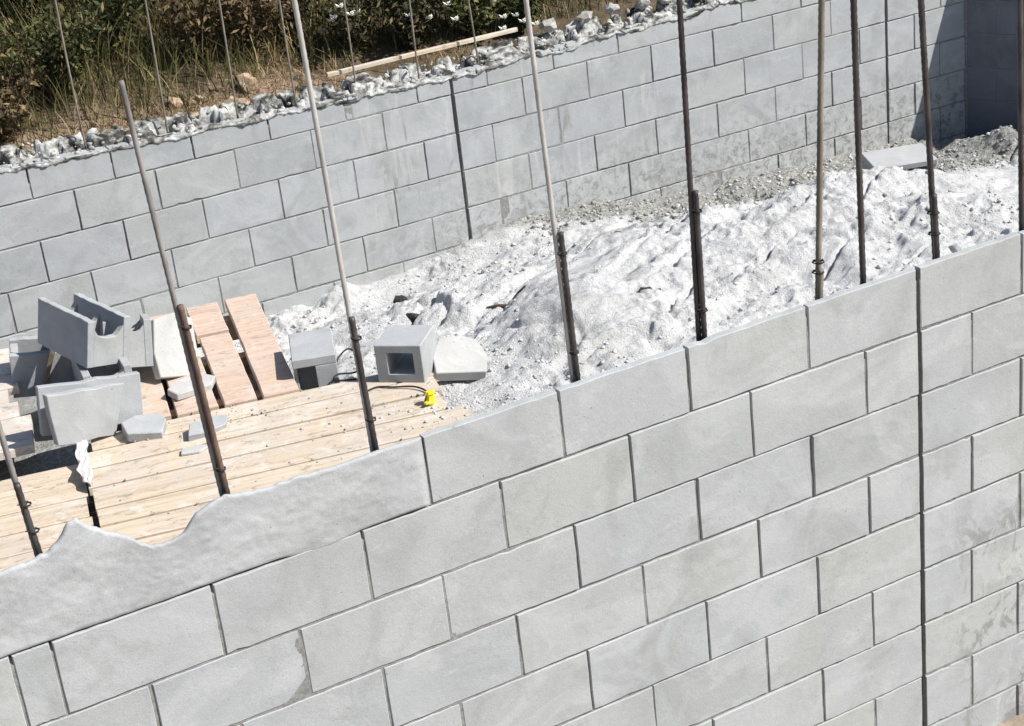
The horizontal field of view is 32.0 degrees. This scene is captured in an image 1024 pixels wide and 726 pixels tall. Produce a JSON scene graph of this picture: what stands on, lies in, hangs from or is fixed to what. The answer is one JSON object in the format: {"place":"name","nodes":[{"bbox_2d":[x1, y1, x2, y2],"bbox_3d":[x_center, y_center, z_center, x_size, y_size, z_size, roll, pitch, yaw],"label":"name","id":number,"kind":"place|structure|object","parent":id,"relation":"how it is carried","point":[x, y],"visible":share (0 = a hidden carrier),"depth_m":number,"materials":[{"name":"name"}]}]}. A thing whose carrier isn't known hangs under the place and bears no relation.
{"place":"outdoors","nodes":[
{"label":"outdoors","id":0,"kind":"place"},
{"bbox_2d":[0,0,687,153],"bbox_3d":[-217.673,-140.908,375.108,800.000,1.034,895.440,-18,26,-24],"label":"hillside","id":1,"kind":"structure","parent":0,"point":[388,52],"depth_m":9.44,"materials":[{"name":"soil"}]},
{"bbox_2d":[0,31,38,90],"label":"shrub","id":2,"kind":"object","parent":1,"relation":"on","point":[13,56],"visible":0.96,"depth_m":8.84,"materials":[{"name":"green plant"}]},
{"bbox_2d":[0,65,45,141],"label":"shrub","id":3,"kind":"object","parent":1,"relation":"on","point":[9,114],"visible":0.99,"depth_m":8.72,"materials":[{"name":"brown plant"}]},
{"bbox_2d":[0,0,62,26],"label":"shrub","id":4,"kind":"object","parent":1,"relation":"on","point":[29,4],"visible":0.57,"depth_m":9.71,"materials":[{"name":"green plant"}]},
{"bbox_2d":[0,0,115,107],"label":"shrub","id":5,"kind":"object","parent":1,"relation":"on","point":[49,55],"visible":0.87,"depth_m":8.95,"materials":[{"name":"green plant"}]},
{"bbox_2d":[60,0,157,57],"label":"shrub","id":6,"kind":"object","parent":1,"relation":"on","point":[117,5],"visible":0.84,"depth_m":9.41,"materials":[{"name":"green plant"}]},
{"bbox_2d":[164,97,182,108],"bbox_3d":[-1.731,-1.322,9.140,0.104,0.082,0.100,-26,30,-36],"label":"rock","id":7,"kind":"object","parent":1,"relation":"on","point":[175,100],"visible":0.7,"depth_m":9.11,"materials":[{"name":"beige stone"}]},
{"bbox_2d":[148,0,229,59],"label":"shrub","id":8,"kind":"object","parent":1,"relation":"on","point":[179,17],"visible":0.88,"depth_m":9.29,"materials":[{"name":"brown plant"}]},
{"bbox_2d":[189,95,207,104],"bbox_3d":[-1.611,-1.348,9.160,0.110,0.066,0.076,-13,25,-14],"label":"rock","id":9,"kind":"object","parent":1,"relation":"on","point":[202,98],"visible":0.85,"depth_m":9.13,"materials":[{"name":"beige stone"}]},
{"bbox_2d":[219,96,249,107],"bbox_3d":[-1.415,-1.301,9.117,0.175,0.133,0.154,-11,24,-9],"label":"rock","id":10,"kind":"object","parent":1,"relation":"on","point":[231,99],"visible":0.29,"depth_m":9.06,"materials":[{"name":"beige stone"}]},
{"bbox_2d":[235,73,256,91],"bbox_3d":[-1.376,-1.448,9.251,0.118,0.118,0.146,-3,28,13],"label":"rock","id":11,"kind":"object","parent":1,"relation":"on","point":[246,77],"visible":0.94,"depth_m":9.20,"materials":[{"name":"beige stone"}]},
{"bbox_2d":[204,0,292,63],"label":"shrub","id":12,"kind":"object","parent":1,"relation":"on","point":[239,20],"visible":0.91,"depth_m":9.37,"materials":[{"name":"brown plant"}]},
{"bbox_2d":[249,0,315,53],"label":"shrub","id":13,"kind":"object","parent":1,"relation":"on","point":[301,5],"visible":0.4,"depth_m":9.57,"materials":[{"name":"green plant"}]},
{"bbox_2d":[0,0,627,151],"bbox_3d":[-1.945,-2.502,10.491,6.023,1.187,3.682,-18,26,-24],"label":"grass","id":14,"kind":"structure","parent":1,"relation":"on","point":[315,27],"depth_m":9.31,"materials":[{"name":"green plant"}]},
{"bbox_2d":[305,0,391,54],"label":"shrub","id":15,"kind":"object","parent":1,"relation":"on","point":[358,20],"visible":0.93,"depth_m":9.49,"materials":[{"name":"green plant"}]},
{"bbox_2d":[377,0,444,53],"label":"shrub","id":16,"kind":"object","parent":1,"relation":"on","point":[398,13],"visible":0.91,"depth_m":9.56,"materials":[{"name":"green plant"}]},
{"bbox_2d":[326,27,517,76],"bbox_3d":[-0.453,-1.607,9.209,1.100,0.020,0.026,-18,26,-24],"label":"timber strip","id":17,"kind":"object","parent":1,"relation":"on","point":[419,52],"visible":1,"depth_m":9.19,"materials":[{"name":"brown wood"}]},
{"bbox_2d":[432,0,506,46],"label":"shrub","id":18,"kind":"object","parent":1,"relation":"on","point":[482,11],"visible":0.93,"depth_m":9.62,"materials":[{"name":"green plant"}]},
{"bbox_2d":[492,0,543,35],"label":"shrub","id":19,"kind":"object","parent":1,"relation":"on","point":[513,10],"visible":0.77,"depth_m":9.73,"materials":[{"name":"green plant"}]},
{"bbox_2d":[0,126,1018,527],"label":"sand","id":20,"kind":"structure","parent":0,"point":[744,244],"depth_m":8.10,"materials":[{"name":"grey sand"}]},
{"bbox_2d":[0,348,34,460],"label":"plank deck","id":21,"kind":"structure","parent":20,"relation":"on","point":[18,431],"depth_m":6.97,"materials":[{"name":"beige wood"}]},
{"bbox_2d":[9,336,74,397],"bbox_3d":[-1.878,0.001,7.416,0.390,0.192,0.190,-5,26,-14],"label":"concrete block","id":22,"kind":"object","parent":20,"relation":"on","point":[28,356],"depth_m":7.32,"materials":[{"name":"grey concrete"}]},
{"bbox_2d":[41,349,54,384],"bbox_3d":[-1.895,0.021,7.293,0.024,0.340,0.043,12,24,-18],"label":"upright board","id":23,"kind":"object","parent":22,"relation":"on","point":[48,366],"visible":0.51,"depth_m":7.27,"materials":[{"name":"brown wood"}]},
{"bbox_2d":[0,464,93,570],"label":"plank deck","id":24,"kind":"structure","parent":20,"relation":"on","point":[58,498],"depth_m":6.37,"materials":[{"name":"brown wood"}]},
{"bbox_2d":[131,293,298,420],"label":"board platform","id":25,"kind":"structure","parent":20,"relation":"on","point":[230,368],"depth_m":7.34,"materials":[{"name":"brown wood"}]},
{"bbox_2d":[70,356,131,380],"bbox_3d":[-1.643,0.054,7.172,0.190,0.192,0.390,-15,24,-18],"label":"concrete block","id":26,"kind":"object","parent":25,"relation":"on","point":[80,372],"depth_m":7.11,"materials":[{"name":"grey concrete"}]},
{"bbox_2d":[38,293,129,367],"bbox_3d":[-1.716,-0.134,7.151,0.190,0.192,0.390,-10,23,-42],"label":"concrete block","id":27,"kind":"object","parent":26,"relation":"on","point":[74,332],"depth_m":7.07,"materials":[{"name":"grey concrete"}]},
{"bbox_2d":[102,314,153,368],"bbox_3d":[-1.583,-0.092,7.337,0.190,0.192,0.390,-4,6,-13],"label":"concrete block","id":28,"kind":"object","parent":25,"relation":"on","point":[141,352],"depth_m":7.16,"materials":[{"name":"grey concrete"}]},
{"bbox_2d":[151,313,197,379],"bbox_3d":[-1.381,-0.068,7.270,0.200,0.269,0.050,0,-11,-39],"label":"broken slab","id":29,"kind":"object","parent":25,"relation":"on","point":[169,359],"depth_m":7.23,"materials":[{"name":"grey concrete"}]},
{"bbox_2d":[168,373,215,399],"bbox_3d":[-1.272,0.092,7.103,0.208,0.030,0.110,-21,36,-35],"label":"block fragment","id":30,"kind":"object","parent":25,"relation":"on","point":[181,389],"visible":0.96,"depth_m":7.07,"materials":[{"name":"grey concrete"}]},
{"bbox_2d":[88,369,472,544],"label":"plank deck","id":31,"kind":"structure","parent":20,"relation":"on","point":[145,489],"depth_m":6.59,"materials":[{"name":"brown wood"}]},
{"bbox_2d":[42,383,123,445],"bbox_3d":[-1.611,0.195,6.729,0.329,0.209,0.035,-11,20,-42],"label":"broken slab","id":32,"kind":"object","parent":31,"relation":"on","point":[76,415],"depth_m":6.71,"materials":[{"name":"grey concrete"}]},
{"bbox_2d":[75,440,92,484],"bbox_3d":[-1.597,0.340,6.631,0.058,0.045,0.468,-12,25,-12],"label":"plastic strip","id":33,"kind":"object","parent":31,"relation":"on","point":[84,469],"visible":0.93,"depth_m":6.59,"materials":[{"name":"white plastic"}]},
{"bbox_2d":[35,371,142,435],"bbox_3d":[-1.600,0.153,6.779,0.391,0.195,0.036,-9,15,-26],"label":"broken slab","id":34,"kind":"object","parent":31,"relation":"on","point":[131,406],"depth_m":6.79,"materials":[{"name":"grey concrete"}]},
{"bbox_2d":[121,413,166,441],"bbox_3d":[-1.400,0.248,6.795,0.169,0.042,0.135,-5,34,-8],"label":"block fragment","id":35,"kind":"object","parent":31,"relation":"on","point":[139,428],"visible":1,"depth_m":6.77,"materials":[{"name":"grey concrete"}]},
{"bbox_2d":[181,444,207,455],"bbox_3d":[-1.175,0.322,6.614,0.107,0.012,0.054,-12,29,-14],"label":"mortar lump","id":36,"kind":"object","parent":31,"relation":"on","point":[196,449],"visible":0.85,"depth_m":6.60,"materials":[{"name":"grey concrete"}]},
{"bbox_2d":[188,415,227,440],"bbox_3d":[-1.154,0.243,6.762,0.187,0.030,0.095,-18,38,-30],"label":"mortar lump","id":37,"kind":"object","parent":31,"relation":"on","point":[196,430],"visible":0.78,"depth_m":6.75,"materials":[{"name":"grey concrete"}]},
{"bbox_2d":[107,372,448,522],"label":"mortar crumbs","id":38,"kind":"object","parent":31,"relation":"on","point":[267,445],"visible":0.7,"depth_m":6.79,"materials":[{"name":"grey concrete"}]},
{"bbox_2d":[288,328,339,390],"bbox_3d":[-0.799,0.009,7.240,0.176,0.190,0.285,-9,24,-6],"label":"concrete block","id":39,"kind":"object","parent":31,"relation":"on","point":[313,359],"depth_m":7.14,"materials":[{"name":"grey concrete"}]},
{"bbox_2d":[333,348,356,380],"bbox_3d":[-0.659,0.005,7.128,0.108,0.058,0.200,-3,24,9],"label":"black wire","id":40,"kind":"object","parent":31,"relation":"on","point":[342,352],"visible":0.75,"depth_m":7.10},
{"bbox_2d":[368,385,426,400],"bbox_3d":[-0.435,0.109,6.890,0.290,0.016,0.093,6,27,25],"label":"black cable","id":41,"kind":"object","parent":31,"relation":"on","point":[397,387],"visible":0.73,"depth_m":6.92,"materials":[{"name":"rubber"}]},
{"bbox_2d":[374,325,436,381],"bbox_3d":[-0.415,-0.037,7.034,0.192,0.160,0.200,0,25,15],"label":"hollow block","id":42,"kind":"object","parent":31,"relation":"on","point":[404,353],"depth_m":6.97,"materials":[{"name":"grey concrete"}]},
{"bbox_2d":[424,390,435,404],"bbox_3d":[-0.311,0.130,6.757,0.038,0.052,0.064,9,20,32],"label":"yellow plastic piece","id":43,"kind":"object","parent":31,"relation":"on","point":[430,397],"visible":1,"depth_m":6.75,"materials":[{"name":"yellow plastic"}]},
{"bbox_2d":[393,295,407,302],"bbox_3d":[-0.531,-0.298,8.508,0.070,0.056,0.062,-24,31,2],"label":"dark stone","id":44,"kind":"object","parent":20,"relation":"on","point":[400,298],"visible":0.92,"depth_m":8.49,"materials":[{"name":"grey stone"}]},
{"bbox_2d":[406,313,418,321],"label":"dark stone","id":45,"kind":"object","parent":20,"relation":"on","point":[412,317],"visible":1,"depth_m":8.14,"materials":[{"name":"black stone"}]},
{"bbox_2d":[300,331,567,447],"bbox_3d":[-0.183,0.174,6.769,1.172,0.085,0.988,-18,26,-24],"label":"sand spill","id":46,"kind":"object","parent":20,"relation":"on","point":[449,397],"visible":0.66,"depth_m":6.79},
{"bbox_2d":[433,335,486,380],"bbox_3d":[-0.212,-0.019,7.106,0.215,0.050,0.210,-4,47,-11],"label":"broken slab","id":47,"kind":"object","parent":20,"relation":"on","point":[459,357],"depth_m":7.07,"materials":[{"name":"grey concrete"}]},
{"bbox_2d":[486,285,525,307],"bbox_3d":[-0.026,-0.295,7.978,0.206,0.126,0.018,4,26,23],"label":"stick","id":48,"kind":"object","parent":20,"relation":"on","point":[505,305],"visible":0.86,"depth_m":8.00,"materials":[{"name":"brown wood"}]},
{"bbox_2d":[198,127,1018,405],"bbox_3d":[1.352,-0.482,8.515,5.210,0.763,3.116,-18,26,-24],"label":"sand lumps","id":49,"kind":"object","parent":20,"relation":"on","point":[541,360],"visible":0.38,"depth_m":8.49,"materials":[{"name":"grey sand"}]},
{"bbox_2d":[637,286,660,292],"bbox_3d":[0.581,-0.312,7.574,0.133,0.048,0.018,-24,29,-33],"label":"stick","id":50,"kind":"object","parent":20,"relation":"on","point":[642,288],"visible":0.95,"depth_m":7.55,"materials":[{"name":"grey wood"}]},
{"bbox_2d":[511,125,1017,235],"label":"gravel","id":51,"kind":"structure","parent":20,"relation":"on","point":[545,227],"depth_m":9.74,"materials":[{"name":"grey gravel"}]},
{"bbox_2d":[862,143,937,170],"bbox_3d":[2.188,-1.104,10.133,0.380,0.165,0.200,-10,37,-12],"label":"concrete block","id":52,"kind":"object","parent":51,"relation":"on","point":[907,157],"depth_m":10.07,"materials":[{"name":"grey concrete"}]},
{"bbox_2d":[997,713,1023,725],"bbox_3d":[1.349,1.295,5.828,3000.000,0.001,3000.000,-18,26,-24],"label":"ground","id":53,"kind":"structure","parent":0,"point":[1017,720],"depth_m":5.96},
{"bbox_2d":[0,0,964,352],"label":"block wall","id":54,"kind":"structure","parent":53,"relation":"on","point":[444,156],"depth_m":9.26,"materials":[{"name":"concrete"}]},
{"bbox_2d":[54,0,86,149],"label":"reinforcing bar","id":55,"kind":"object","parent":54,"relation":"on","point":[67,63],"visible":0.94,"depth_m":8.30,"materials":[{"name":"metal"}]},
{"bbox_2d":[144,0,168,132],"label":"reinforcing bar","id":56,"kind":"object","parent":54,"relation":"on","point":[158,78],"visible":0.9,"depth_m":8.49,"materials":[{"name":"metal"}]},
{"bbox_2d":[218,0,238,118],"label":"reinforcing bar","id":57,"kind":"object","parent":54,"relation":"on","point":[225,40],"visible":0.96,"depth_m":8.64,"materials":[{"name":"brown metal"}]},
{"bbox_2d":[278,0,296,105],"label":"reinforcing bar","id":58,"kind":"object","parent":54,"relation":"on","point":[279,1],"visible":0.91,"depth_m":8.77,"materials":[{"name":"metal"}]},
{"bbox_2d":[343,0,355,82],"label":"reinforcing bar","id":59,"kind":"object","parent":54,"relation":"on","point":[349,41],"visible":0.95,"depth_m":8.92,"materials":[{"name":"metal"}]},
{"bbox_2d":[408,0,419,78],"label":"reinforcing bar","id":60,"kind":"object","parent":54,"relation":"on","point":[414,39],"visible":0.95,"depth_m":9.08,"materials":[{"name":"metal"}]},
{"bbox_2d":[467,0,478,64],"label":"reinforcing bar","id":61,"kind":"object","parent":54,"relation":"on","point":[473,32],"visible":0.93,"depth_m":9.23,"materials":[{"name":"metal"}]},
{"bbox_2d":[538,17,556,31],"bbox_3d":[0.191,-1.794,9.473,0.105,0.076,0.094,13,25,42],"label":"rubble stone","id":62,"kind":"object","parent":54,"relation":"on","point":[548,25],"visible":1,"depth_m":9.44,"materials":[{"name":"grey stone"}]},
{"bbox_2d":[577,11,592,24],"bbox_3d":[0.389,-1.845,9.536,0.093,0.054,0.091,-30,47,-14],"label":"rubble stone","id":63,"kind":"object","parent":54,"relation":"on","point":[583,17],"visible":1,"depth_m":9.52,"materials":[{"name":"grey stone"}]},
{"bbox_2d":[605,3,619,14],"bbox_3d":[0.539,-1.912,9.631,0.085,0.069,0.092,-5,24,4],"label":"rubble stone","id":64,"kind":"object","parent":54,"relation":"on","point":[611,8],"visible":1,"depth_m":9.61,"materials":[{"name":"grey stone"}]},
{"bbox_2d":[634,0,650,9],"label":"rubble stone","id":65,"kind":"object","parent":54,"relation":"on","point":[641,4],"visible":1,"depth_m":9.66,"materials":[{"name":"grey stone"}]},
{"bbox_2d":[656,0,671,4],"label":"rubble stone","id":66,"kind":"object","parent":54,"relation":"on","point":[665,2],"visible":1,"depth_m":9.74,"materials":[{"name":"grey stone"}]},
{"bbox_2d":[0,230,1023,725],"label":"block wall","id":67,"kind":"structure","parent":53,"relation":"on","point":[808,514],"depth_m":4.92,"materials":[{"name":"grey concrete"}]},
{"bbox_2d":[0,422,42,556],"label":"reinforcing bar","id":68,"kind":"object","parent":67,"relation":"on","point":[31,529],"visible":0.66,"depth_m":4.04,"materials":[{"name":"black metal"}]},
{"bbox_2d":[118,80,229,496],"bbox_3d":[-0.750,-0.056,4.125,0.075,1.238,0.032,-18,26,-24],"label":"reinforcing bar","id":69,"kind":"object","parent":67,"relation":"on","point":[184,328],"visible":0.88,"depth_m":4.12,"materials":[{"name":"black metal"}]},
{"bbox_2d":[292,0,378,451],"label":"reinforcing bar","id":70,"kind":"object","parent":67,"relation":"on","point":[355,338],"visible":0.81,"depth_m":4.26,"materials":[{"name":"black metal"}]},
{"bbox_2d":[523,0,580,382],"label":"reinforcing bar","id":71,"kind":"object","parent":67,"relation":"on","point":[567,314],"visible":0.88,"depth_m":4.55,"materials":[{"name":"black metal"}]},
{"bbox_2d":[676,0,707,340],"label":"reinforcing bar","id":72,"kind":"object","parent":67,"relation":"on","point":[700,308],"visible":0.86,"depth_m":4.72,"materials":[{"name":"black metal"}]},
{"bbox_2d":[811,0,824,299],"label":"reinforcing bar","id":73,"kind":"object","parent":67,"relation":"on","point":[819,271],"visible":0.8,"depth_m":4.88,"materials":[{"name":"black metal"}]},
{"bbox_2d":[850,0,866,284],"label":"reinforcing bar","id":74,"kind":"object","parent":67,"relation":"on","point":[857,125],"visible":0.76,"depth_m":4.92,"materials":[{"name":"black metal"}]},
{"bbox_2d":[918,0,940,259],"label":"reinforcing bar","id":75,"kind":"object","parent":67,"relation":"on","point":[933,212],"visible":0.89,"depth_m":5.05,"materials":[{"name":"black metal"}]},
{"bbox_2d":[1017,0,1023,230],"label":"reinforcing bar","id":76,"kind":"object","parent":67,"relation":"on","point":[1020,63],"visible":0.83,"depth_m":5.19,"materials":[{"name":"brown metal"}]},
{"bbox_2d":[963,0,1023,137],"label":"block wall","id":77,"kind":"structure","parent":53,"relation":"on","point":[990,75],"depth_m":10.64,"materials":[{"name":"grey concrete"}]}
]}

